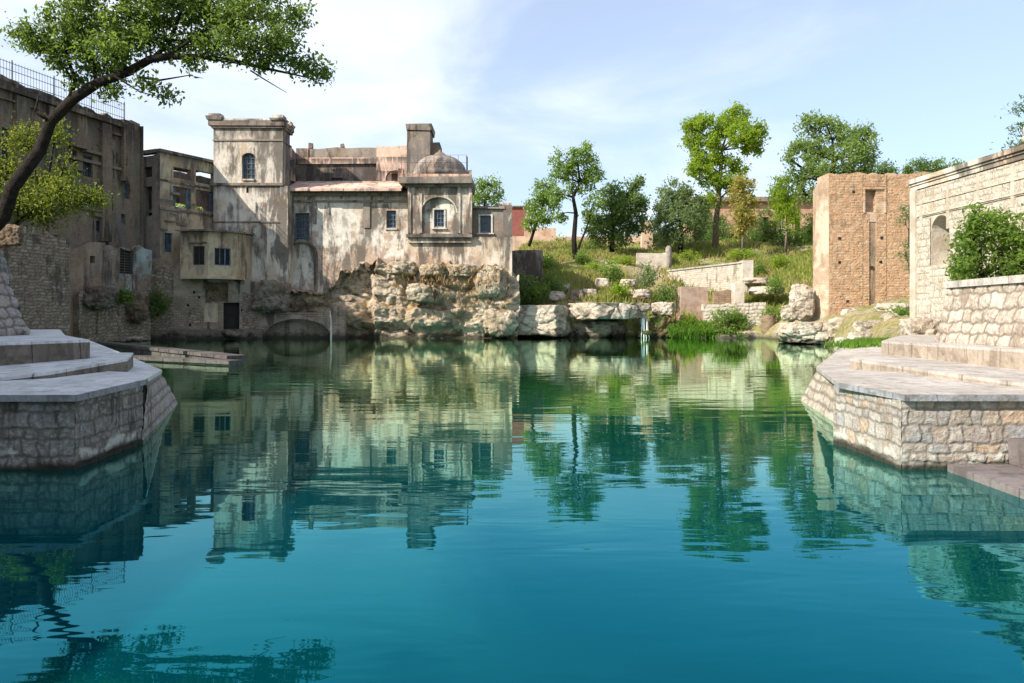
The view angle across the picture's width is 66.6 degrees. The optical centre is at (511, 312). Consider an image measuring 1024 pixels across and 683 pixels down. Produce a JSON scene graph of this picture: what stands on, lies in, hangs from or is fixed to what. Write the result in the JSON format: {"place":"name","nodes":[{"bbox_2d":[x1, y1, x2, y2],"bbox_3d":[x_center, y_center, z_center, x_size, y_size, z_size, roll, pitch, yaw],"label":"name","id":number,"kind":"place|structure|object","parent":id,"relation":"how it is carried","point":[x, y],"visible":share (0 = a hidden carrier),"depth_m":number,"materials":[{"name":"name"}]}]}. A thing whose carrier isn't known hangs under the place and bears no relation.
{"place":"outdoors","nodes":[
{"label":"outdoors","id":0,"kind":"place"},
{"bbox_2d":[0,329,177,469],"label":"stone platform","id":1,"kind":"structure","parent":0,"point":[70,403],"depth_m":11.12,"materials":[{"name":"stone"}]},
{"bbox_2d":[0,250,29,335],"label":"battered wall","id":2,"kind":"structure","parent":1,"relation":"on","point":[12,322],"depth_m":18.54,"materials":[{"name":"grey stone"}]},
{"bbox_2d":[0,336,1023,682],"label":"water","id":3,"kind":"structure","parent":0,"point":[510,510],"depth_m":7.08,"materials":[{"name":"liquid"}]},
{"bbox_2d":[0,226,69,335],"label":"brick wall","id":4,"kind":"structure","parent":3,"relation":"in","point":[38,262],"depth_m":46.91,"materials":[{"name":"stone"}]},
{"bbox_2d":[73,245,151,342],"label":"wall","id":5,"kind":"structure","parent":3,"relation":"in","point":[132,265],"depth_m":53.50,"materials":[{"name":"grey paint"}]},
{"bbox_2d":[82,285,119,310],"bbox_3d":[-26.921,-0.979,51.033,2.411,1.685,1.794,0,0,-19],"label":"boulder","id":6,"kind":"object","parent":5,"relation":"attached to","point":[97,298],"visible":1,"depth_m":50.44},
{"bbox_2d":[108,278,136,308],"bbox_3d":[-25.951,-1.282,51.629,2.296,2.071,1.970,0,0,42],"label":"weedy shrub","id":7,"kind":"object","parent":6,"relation":"on","point":[127,297],"visible":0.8,"depth_m":51.50,"materials":[{"name":"green plant"}]},
{"bbox_2d":[120,249,130,273],"bbox_3d":[-27.152,-3.634,54.571,0.140,1.817,1.253,0,0,14],"label":"window","id":8,"kind":"structure","parent":5,"relation":"in","point":[125,256],"depth_m":54.72,"materials":[{"name":"metal"}]},
{"bbox_2d":[124,292,148,324],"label":"boulder","id":9,"kind":"object","parent":5,"relation":"attached to","point":[138,315],"visible":0.71,"depth_m":53.93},
{"bbox_2d":[148,284,177,318],"bbox_3d":[-25.619,-0.795,56.457,2.319,2.639,2.167,0,0,0],"label":"weedy shrub","id":10,"kind":"object","parent":5,"relation":"attached to","point":[160,304],"visible":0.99,"depth_m":56.36,"materials":[{"name":"green plant"}]},
{"bbox_2d":[97,342,245,363],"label":"stone pier","id":11,"kind":"structure","parent":3,"relation":"in","point":[159,350],"depth_m":35.74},
{"bbox_2d":[133,355,241,365],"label":"stone pier","id":12,"kind":"structure","parent":3,"relation":"in","point":[205,361],"depth_m":30.74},
{"bbox_2d":[206,113,294,287],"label":"stone tower","id":13,"kind":"structure","parent":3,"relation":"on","point":[252,193],"depth_m":62.00,"materials":[{"name":"paint"}]},
{"bbox_2d":[243,153,254,178],"bbox_3d":[-20.945,-11.704,62.290,1.033,2.106,0.140,0,0,0],"label":"window","id":14,"kind":"structure","parent":13,"relation":"in","point":[249,159],"depth_m":62.32,"materials":[{"name":"blue glass"}]},
{"bbox_2d":[518,305,572,336],"bbox_3d":[2.297,0.661,63.995,4.540,2.685,4.096,0,0,22],"label":"boulder","id":15,"kind":"object","parent":3,"relation":"on","point":[547,320],"visible":0.81,"depth_m":62.46,"materials":[{"name":"stone"}]},
{"bbox_2d":[645,314,674,337],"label":"mossy rock","id":16,"kind":"object","parent":3,"relation":"in","point":[657,324],"visible":0.67,"depth_m":63.35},
{"bbox_2d":[651,302,675,315],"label":"boulder","id":17,"kind":"object","parent":16,"relation":"on","point":[664,308],"visible":0.98,"depth_m":63.62,"materials":[{"name":"stone"}]},
{"bbox_2d":[665,319,716,337],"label":"water weeds","id":18,"kind":"object","parent":3,"relation":"on","point":[691,329],"visible":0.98,"depth_m":62.75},
{"bbox_2d":[947,437,1023,498],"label":"water steps","id":19,"kind":"structure","parent":3,"relation":"in","point":[1007,478],"depth_m":9.41,"materials":[{"name":"stone"}]},
{"bbox_2d":[0,0,1023,236],"label":"sky","id":20,"kind":"structure","parent":0,"point":[499,84],"materials":[{"name":"blue"}]},
{"bbox_2d":[676,286,707,321],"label":"stone block","id":21,"kind":"structure","parent":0,"point":[692,298],"depth_m":65.50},
{"bbox_2d":[512,243,909,345],"bbox_3d":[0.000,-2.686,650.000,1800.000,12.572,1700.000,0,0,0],"label":"ground","id":22,"kind":"structure","parent":0,"point":[890,328],"depth_m":65.14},
{"bbox_2d":[0,224,23,247],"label":"boulder","id":23,"kind":"object","parent":22,"relation":"on","point":[11,235],"visible":0.92,"depth_m":33.72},
{"bbox_2d":[0,111,118,247],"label":"leafy shrub","id":24,"kind":"object","parent":22,"relation":"on","point":[46,194],"visible":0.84,"depth_m":37.58,"materials":[{"name":"green plant"}]},
{"bbox_2d":[0,74,143,247],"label":"wall","id":25,"kind":"structure","parent":22,"relation":"on","point":[108,153],"depth_m":53.52,"materials":[{"name":"paint"}]},
{"bbox_2d":[0,59,124,118],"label":"iron fence","id":26,"kind":"object","parent":25,"relation":"on","point":[54,86],"visible":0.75,"depth_m":50.57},
{"bbox_2d":[69,242,104,336],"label":"plaster wall","id":27,"kind":"structure","parent":22,"relation":"on","point":[86,265],"depth_m":50.90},
{"bbox_2d":[0,0,337,230],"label":"leaning tree","id":28,"kind":"object","parent":22,"relation":"on","point":[140,32],"visible":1,"depth_m":29.73,"materials":[{"name":"green plant"}]},
{"bbox_2d":[144,148,262,339],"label":"building","id":29,"kind":"structure","parent":22,"relation":"on","point":[200,266],"depth_m":58.84,"materials":[{"name":"paint"}]},
{"bbox_2d":[223,303,238,328],"bbox_3d":[-21.775,0.519,60.455,1.161,2.654,0.100,0,0,-24],"label":"doorway","id":30,"kind":"structure","parent":29,"relation":"in","point":[230,310],"depth_m":60.40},
{"bbox_2d":[261,257,519,338],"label":"rock cliff","id":31,"kind":"structure","parent":22,"relation":"on","point":[365,295],"depth_m":61.85,"materials":[{"name":"stone"}]},
{"bbox_2d":[251,280,291,313],"bbox_3d":[-18.682,-1.263,60.392,2.961,2.616,2.055,0,0,0],"label":"boulder","id":32,"kind":"object","parent":31,"relation":"on","point":[271,296],"visible":1,"depth_m":59.70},
{"bbox_2d":[257,307,347,338],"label":"masonry arch","id":33,"kind":"structure","parent":31,"relation":"attached to","point":[287,324],"depth_m":61.11,"materials":[{"name":"stone"}]},
{"bbox_2d":[387,261,416,275],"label":"boulder","id":34,"kind":"object","parent":31,"relation":"on","point":[403,267],"visible":0.98,"depth_m":60.93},
{"bbox_2d":[406,283,433,302],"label":"boulder","id":35,"kind":"object","parent":31,"relation":"on","point":[418,292],"visible":1,"depth_m":60.24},
{"bbox_2d":[419,263,445,276],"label":"boulder","id":36,"kind":"object","parent":31,"relation":"on","point":[429,270],"visible":0.94,"depth_m":60.84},
{"bbox_2d":[394,265,510,306],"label":"dry tufts","id":37,"kind":"object","parent":31,"relation":"on","point":[442,279],"visible":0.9,"depth_m":60.84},
{"bbox_2d":[446,264,476,277],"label":"boulder","id":38,"kind":"object","parent":31,"relation":"on","point":[465,271],"visible":0.92,"depth_m":61.08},
{"bbox_2d":[474,264,506,298],"bbox_3d":[-1.619,-2.445,61.529,2.706,2.792,1.788,0,0,0],"label":"boulder","id":39,"kind":"object","parent":31,"relation":"on","point":[492,289],"visible":0.91,"depth_m":60.88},
{"bbox_2d":[483,308,519,337],"bbox_3d":[-0.894,0.797,61.585,2.997,2.371,2.036,0,0,-12],"label":"boulder","id":40,"kind":"object","parent":31,"relation":"on","point":[498,323],"visible":0.98,"depth_m":60.86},
{"bbox_2d":[289,124,511,292],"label":"palace building","id":41,"kind":"structure","parent":22,"relation":"on","point":[411,200],"depth_m":63.50,"materials":[{"name":"paint"}]},
{"bbox_2d":[296,213,308,240],"bbox_3d":[-17.076,-7.001,63.770,1.180,2.279,0.140,0,0,0],"label":"window","id":42,"kind":"structure","parent":41,"relation":"in","point":[302,219],"depth_m":63.80,"materials":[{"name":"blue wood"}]},
{"bbox_2d":[387,211,395,227],"bbox_3d":[-9.838,-7.632,63.770,0.790,1.425,0.140,0,0,0],"label":"window","id":43,"kind":"structure","parent":41,"relation":"in","point":[391,215],"depth_m":63.80,"materials":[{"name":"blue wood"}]},
{"bbox_2d":[473,171,506,205],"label":"green tree","id":44,"kind":"object","parent":22,"relation":"on","point":[477,198],"visible":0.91,"depth_m":73.64,"materials":[{"name":"green plant"}]},
{"bbox_2d":[512,206,529,235],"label":"red house","id":45,"kind":"structure","parent":22,"relation":"on","point":[518,212],"depth_m":118.00,"materials":[{"name":"paint"}]},
{"bbox_2d":[512,250,542,294],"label":"wall","id":46,"kind":"structure","parent":22,"relation":"on","point":[529,261],"depth_m":68.00,"materials":[{"name":"paint"}]},
{"bbox_2d":[514,269,543,304],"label":"weedy shrub","id":47,"kind":"object","parent":22,"relation":"on","point":[525,299],"visible":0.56,"depth_m":66.19,"materials":[{"name":"green plant"}]},
{"bbox_2d":[523,276,553,302],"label":"weedy shrub","id":48,"kind":"object","parent":22,"relation":"on","point":[542,289],"visible":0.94,"depth_m":66.12,"materials":[{"name":"green plant"}]},
{"bbox_2d":[520,178,562,246],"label":"tree","id":49,"kind":"object","parent":22,"relation":"on","point":[541,200],"visible":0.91,"depth_m":87.58,"materials":[{"name":"green plant"}]},
{"bbox_2d":[543,250,558,272],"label":"weedy shrub","id":50,"kind":"object","parent":22,"relation":"on","point":[548,262],"visible":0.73,"depth_m":73.54,"materials":[{"name":"green plant"}]},
{"bbox_2d":[538,266,570,293],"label":"weedy shrub","id":51,"kind":"object","parent":22,"relation":"on","point":[557,286],"visible":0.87,"depth_m":67.51,"materials":[{"name":"green plant"}]},
{"bbox_2d":[548,291,565,300],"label":"boulder","id":52,"kind":"object","parent":22,"relation":"on","point":[555,296],"visible":0.98,"depth_m":66.66,"materials":[{"name":"stone"}]},
{"bbox_2d":[542,140,607,258],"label":"young tree","id":53,"kind":"object","parent":22,"relation":"on","point":[587,173],"visible":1,"depth_m":81.79,"materials":[{"name":"green plant"}]},
{"bbox_2d":[569,246,596,265],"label":"weedy shrub","id":54,"kind":"object","parent":22,"relation":"on","point":[581,258],"visible":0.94,"depth_m":78.51,"materials":[{"name":"green plant"}]},
{"bbox_2d":[512,228,657,250],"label":"boundary wall","id":55,"kind":"structure","parent":22,"relation":"on","point":[544,234],"depth_m":106.00,"materials":[{"name":"pink paint"}]},
{"bbox_2d":[573,319,627,337],"bbox_3d":[7.369,1.402,64.959,4.586,1.753,3.096,0,0,9],"label":"boulder","id":56,"kind":"object","parent":22,"relation":"on","point":[597,328],"visible":0.88,"depth_m":63.81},
{"bbox_2d":[568,303,650,318],"bbox_3d":[7.814,-0.157,63.523,5.795,1.328,4.390,0,0,-21],"label":"boulder","id":57,"kind":"object","parent":22,"relation":"on","point":[606,310],"visible":1,"depth_m":61.76,"materials":[{"name":"stone"}]},
{"bbox_2d":[594,256,625,284],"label":"weedy shrub","id":58,"kind":"object","parent":22,"relation":"on","point":[614,277],"visible":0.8,"depth_m":71.35,"materials":[{"name":"green plant"}]},
{"bbox_2d":[581,172,655,253],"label":"bushy tree","id":59,"kind":"object","parent":22,"relation":"on","point":[618,218],"visible":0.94,"depth_m":85.55,"materials":[{"name":"green plant"}]},
{"bbox_2d":[608,280,634,299],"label":"weedy shrub","id":60,"kind":"object","parent":22,"relation":"on","point":[618,290],"visible":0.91,"depth_m":66.49,"materials":[{"name":"green plant"}]},
{"bbox_2d":[628,289,650,299],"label":"boulder","id":61,"kind":"object","parent":22,"relation":"on","point":[643,294],"visible":0.9,"depth_m":66.42,"materials":[{"name":"stone"}]},
{"bbox_2d":[641,222,652,248],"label":"brick pier","id":62,"kind":"structure","parent":22,"relation":"on","point":[646,241],"depth_m":92.02,"materials":[{"name":"pink paint"}]},
{"bbox_2d":[634,261,663,290],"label":"weedy shrub","id":63,"kind":"object","parent":22,"relation":"on","point":[649,280],"visible":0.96,"depth_m":71.80,"materials":[{"name":"green plant"}]},
{"bbox_2d":[636,253,665,269],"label":"wall","id":64,"kind":"structure","parent":22,"relation":"on","point":[657,259],"depth_m":80.00,"materials":[{"name":"concrete"}]},
{"bbox_2d":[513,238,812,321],"bbox_3d":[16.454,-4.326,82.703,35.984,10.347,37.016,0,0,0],"label":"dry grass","id":65,"kind":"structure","parent":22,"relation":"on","point":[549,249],"depth_m":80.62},
{"bbox_2d":[515,237,812,322],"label":"grass","id":66,"kind":"structure","parent":22,"relation":"on","point":[798,266],"depth_m":78.87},
{"bbox_2d":[650,279,678,302],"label":"weedy shrub","id":67,"kind":"object","parent":22,"relation":"on","point":[664,296],"visible":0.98,"depth_m":66.23,"materials":[{"name":"green plant"}]},
{"bbox_2d":[648,174,716,252],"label":"grey tree","id":68,"kind":"object","parent":22,"relation":"on","point":[693,208],"visible":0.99,"depth_m":87.08,"materials":[{"name":"green plant"}]},
{"bbox_2d":[676,248,703,262],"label":"weedy shrub","id":69,"kind":"object","parent":22,"relation":"on","point":[689,258],"visible":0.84,"depth_m":83.80,"materials":[{"name":"green plant"}]},
{"bbox_2d":[666,260,753,292],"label":"retaining wall","id":70,"kind":"structure","parent":22,"relation":"on","point":[725,276],"depth_m":75.81,"materials":[{"name":"stone"}]},
{"bbox_2d":[692,208,728,240],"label":"weedy shrub","id":71,"kind":"object","parent":22,"relation":"on","point":[722,218],"visible":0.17,"depth_m":99.64,"materials":[{"name":"green plant"}]},
{"bbox_2d":[712,290,731,303],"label":"brick wall","id":72,"kind":"structure","parent":22,"relation":"on","point":[722,297],"depth_m":71.00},
{"bbox_2d":[677,100,771,248],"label":"tall tree","id":73,"kind":"object","parent":22,"relation":"on","point":[699,164],"visible":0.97,"depth_m":89.49,"materials":[{"name":"green plant"}]},
{"bbox_2d":[699,222,754,242],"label":"weedy shrub","id":74,"kind":"object","parent":22,"relation":"on","point":[708,236],"visible":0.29,"depth_m":96.76,"materials":[{"name":"green plant"}]},
{"bbox_2d":[704,306,751,337],"bbox_3d":[17.582,1.073,63.627,3.932,3.538,3.901,0,0,0],"label":"waterside bush","id":75,"kind":"object","parent":22,"relation":"on","point":[730,323],"visible":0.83,"depth_m":63.45,"materials":[{"name":"green plant"}]},
{"bbox_2d":[701,302,765,332],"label":"ruined wall","id":76,"kind":"structure","parent":22,"relation":"on","point":[752,309],"depth_m":64.61,"materials":[{"name":"stone"}]},
{"bbox_2d":[732,283,743,303],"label":"stone pier","id":77,"kind":"structure","parent":22,"relation":"on","point":[737,292],"depth_m":69.61,"materials":[{"name":"stone"}]},
{"bbox_2d":[723,173,761,251],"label":"yellow tree","id":78,"kind":"object","parent":22,"relation":"on","point":[745,219],"visible":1,"depth_m":86.68,"materials":[{"name":"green plant"}]},
{"bbox_2d":[726,246,759,261],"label":"weedy shrub","id":79,"kind":"object","parent":22,"relation":"on","point":[739,254],"visible":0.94,"depth_m":85.44,"materials":[{"name":"green plant"}]},
{"bbox_2d":[682,197,812,238],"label":"brick house","id":80,"kind":"structure","parent":22,"relation":"on","point":[725,209],"depth_m":115.00,"materials":[{"name":"paint"}]},
{"bbox_2d":[742,277,771,284],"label":"boulder","id":81,"kind":"object","parent":22,"relation":"on","point":[758,281],"visible":0.84,"depth_m":73.35,"materials":[{"name":"stone"}]},
{"bbox_2d":[744,223,781,242],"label":"weedy shrub","id":82,"kind":"object","parent":22,"relation":"on","point":[758,234],"visible":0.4,"depth_m":99.17,"materials":[{"name":"green plant"}]},
{"bbox_2d":[746,206,782,241],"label":"weedy shrub","id":83,"kind":"object","parent":22,"relation":"on","point":[766,223],"visible":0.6,"depth_m":99.79,"materials":[{"name":"green plant"}]},
{"bbox_2d":[748,286,784,294],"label":"boulder","id":84,"kind":"object","parent":22,"relation":"on","point":[759,290],"visible":0.85,"depth_m":70.08,"materials":[{"name":"stone"}]},
{"bbox_2d":[761,313,777,333],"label":"boulder","id":85,"kind":"object","parent":22,"relation":"on","point":[768,320],"visible":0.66,"depth_m":62.27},
{"bbox_2d":[757,304,781,321],"bbox_3d":[21.005,0.497,63.282,2.224,2.552,2.126,0,0,34],"label":"weedy shrub","id":86,"kind":"object","parent":22,"relation":"on","point":[775,312],"visible":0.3,"depth_m":62.93,"materials":[{"name":"green plant"}]},
{"bbox_2d":[761,274,788,296],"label":"weedy shrub","id":87,"kind":"object","parent":22,"relation":"on","point":[773,282],"visible":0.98,"depth_m":69.77,"materials":[{"name":"green plant"}]},
{"bbox_2d":[768,252,791,268],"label":"weedy shrub","id":88,"kind":"object","parent":22,"relation":"on","point":[778,262],"visible":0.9,"depth_m":79.69,"materials":[{"name":"green plant"}]},
{"bbox_2d":[765,174,803,251],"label":"willow tree","id":89,"kind":"object","parent":22,"relation":"on","point":[783,205],"visible":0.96,"depth_m":85.25,"materials":[{"name":"green plant"}]},
{"bbox_2d":[780,304,794,320],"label":"boulder","id":90,"kind":"object","parent":22,"relation":"on","point":[785,312],"visible":0.52,"depth_m":57.66,"materials":[{"name":"stone"}]},
{"bbox_2d":[769,227,812,246],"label":"weedy shrub","id":91,"kind":"object","parent":22,"relation":"on","point":[795,241],"visible":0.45,"depth_m":97.37,"materials":[{"name":"green plant"}]},
{"bbox_2d":[789,284,814,321],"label":"boulder","id":92,"kind":"object","parent":22,"relation":"on","point":[802,302],"visible":1,"depth_m":54.49,"materials":[{"name":"stone"}]},
{"bbox_2d":[775,322,829,343],"bbox_3d":[19.657,1.348,51.602,4.191,1.541,4.243,0,0,0],"label":"boulder","id":93,"kind":"object","parent":22,"relation":"on","point":[804,332],"visible":0.72,"depth_m":49.89,"materials":[{"name":"stone"}]},
{"bbox_2d":[795,211,812,243],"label":"weedy shrub","id":94,"kind":"object","parent":22,"relation":"on","point":[808,232],"visible":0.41,"depth_m":96.04,"materials":[{"name":"green plant"}]},
{"bbox_2d":[777,109,883,207],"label":"spreading tree","id":95,"kind":"object","parent":22,"relation":"on","point":[857,156],"visible":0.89,"depth_m":83.51,"materials":[{"name":"green plant"}]},
{"bbox_2d":[826,317,844,337],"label":"boulder","id":96,"kind":"object","parent":22,"relation":"on","point":[833,325],"visible":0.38,"depth_m":48.54,"materials":[{"name":"stone"}]},
{"bbox_2d":[853,320,878,331],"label":"boulder","id":97,"kind":"object","parent":22,"relation":"on","point":[864,326],"visible":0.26,"depth_m":41.82,"materials":[{"name":"stone"}]},
{"bbox_2d":[812,172,932,319],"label":"brick tower","id":98,"kind":"structure","parent":22,"relation":"on","point":[859,237],"depth_m":53.98,"materials":[{"name":"brick"}]},
{"bbox_2d":[865,191,872,211],"bbox_3d":[24.812,-7.754,54.450,0.775,1.523,0.060,0,0,0],"label":"window back","id":99,"kind":"structure","parent":98,"relation":"in","point":[868,194],"depth_m":54.42,"materials":[{"name":"brick"}]},
{"bbox_2d":[872,158,899,173],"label":"tree","id":100,"kind":"object","parent":22,"relation":"on","point":[885,170],"visible":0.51,"depth_m":128.90,"materials":[{"name":"green plant"}]},
{"bbox_2d":[874,303,909,311],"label":"boulder","id":101,"kind":"object","parent":22,"relation":"on","point":[880,307],"visible":0.54,"depth_m":45.60,"materials":[{"name":"stone"}]},
{"bbox_2d":[882,300,909,318],"bbox_3d":[19.873,0.234,40.073,2.018,1.823,1.840,0,0,0],"label":"weedy shrub","id":102,"kind":"object","parent":22,"relation":"on","point":[903,311],"visible":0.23,"depth_m":39.73,"materials":[{"name":"green plant"}]},
{"bbox_2d":[892,202,909,276],"bbox_3d":[25.185,-3.410,50.102,1.742,7.468,1.362,0,0,23],"label":"creeper","id":103,"kind":"object","parent":22,"relation":"on","point":[906,216],"visible":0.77,"depth_m":49.94,"materials":[{"name":"green plant"}]},
{"bbox_2d":[801,334,1023,469],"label":"stone platform","id":104,"kind":"structure","parent":22,"relation":"on","point":[915,402],"depth_m":10.82,"materials":[{"name":"stone"}]},
{"bbox_2d":[824,335,892,348],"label":"grass verge","id":105,"kind":"object","parent":104,"relation":"on","point":[863,342],"depth_m":25.73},
{"bbox_2d":[899,317,938,334],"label":"boulder","id":106,"kind":"object","parent":104,"relation":"on","point":[921,326],"visible":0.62,"depth_m":22.23,"materials":[{"name":"stone"}]},
{"bbox_2d":[935,274,1023,347],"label":"battered wall","id":107,"kind":"structure","parent":104,"relation":"on","point":[985,311],"depth_m":15.05,"materials":[{"name":"stone"}]},
{"bbox_2d":[909,153,940,173],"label":"tree","id":108,"kind":"object","parent":22,"relation":"on","point":[919,166],"visible":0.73,"depth_m":129.04,"materials":[{"name":"green plant"}]},
{"bbox_2d":[931,156,961,170],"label":"tree","id":109,"kind":"object","parent":22,"relation":"on","point":[941,167],"visible":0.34,"depth_m":129.14,"materials":[{"name":"green plant"}]},
{"bbox_2d":[907,127,1023,320],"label":"white building","id":110,"kind":"structure","parent":22,"relation":"on","point":[940,200],"depth_m":22.35,"materials":[{"name":"stone"}]},
{"bbox_2d":[940,199,1023,281],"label":"leafy bush","id":111,"kind":"object","parent":22,"relation":"on","point":[967,266],"visible":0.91,"depth_m":17.15,"materials":[{"name":"green plant"}]},
{"bbox_2d":[989,94,1023,150],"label":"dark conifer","id":112,"kind":"object","parent":22,"relation":"on","point":[1021,124],"visible":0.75,"depth_m":34.05,"materials":[{"name":"green plant"}]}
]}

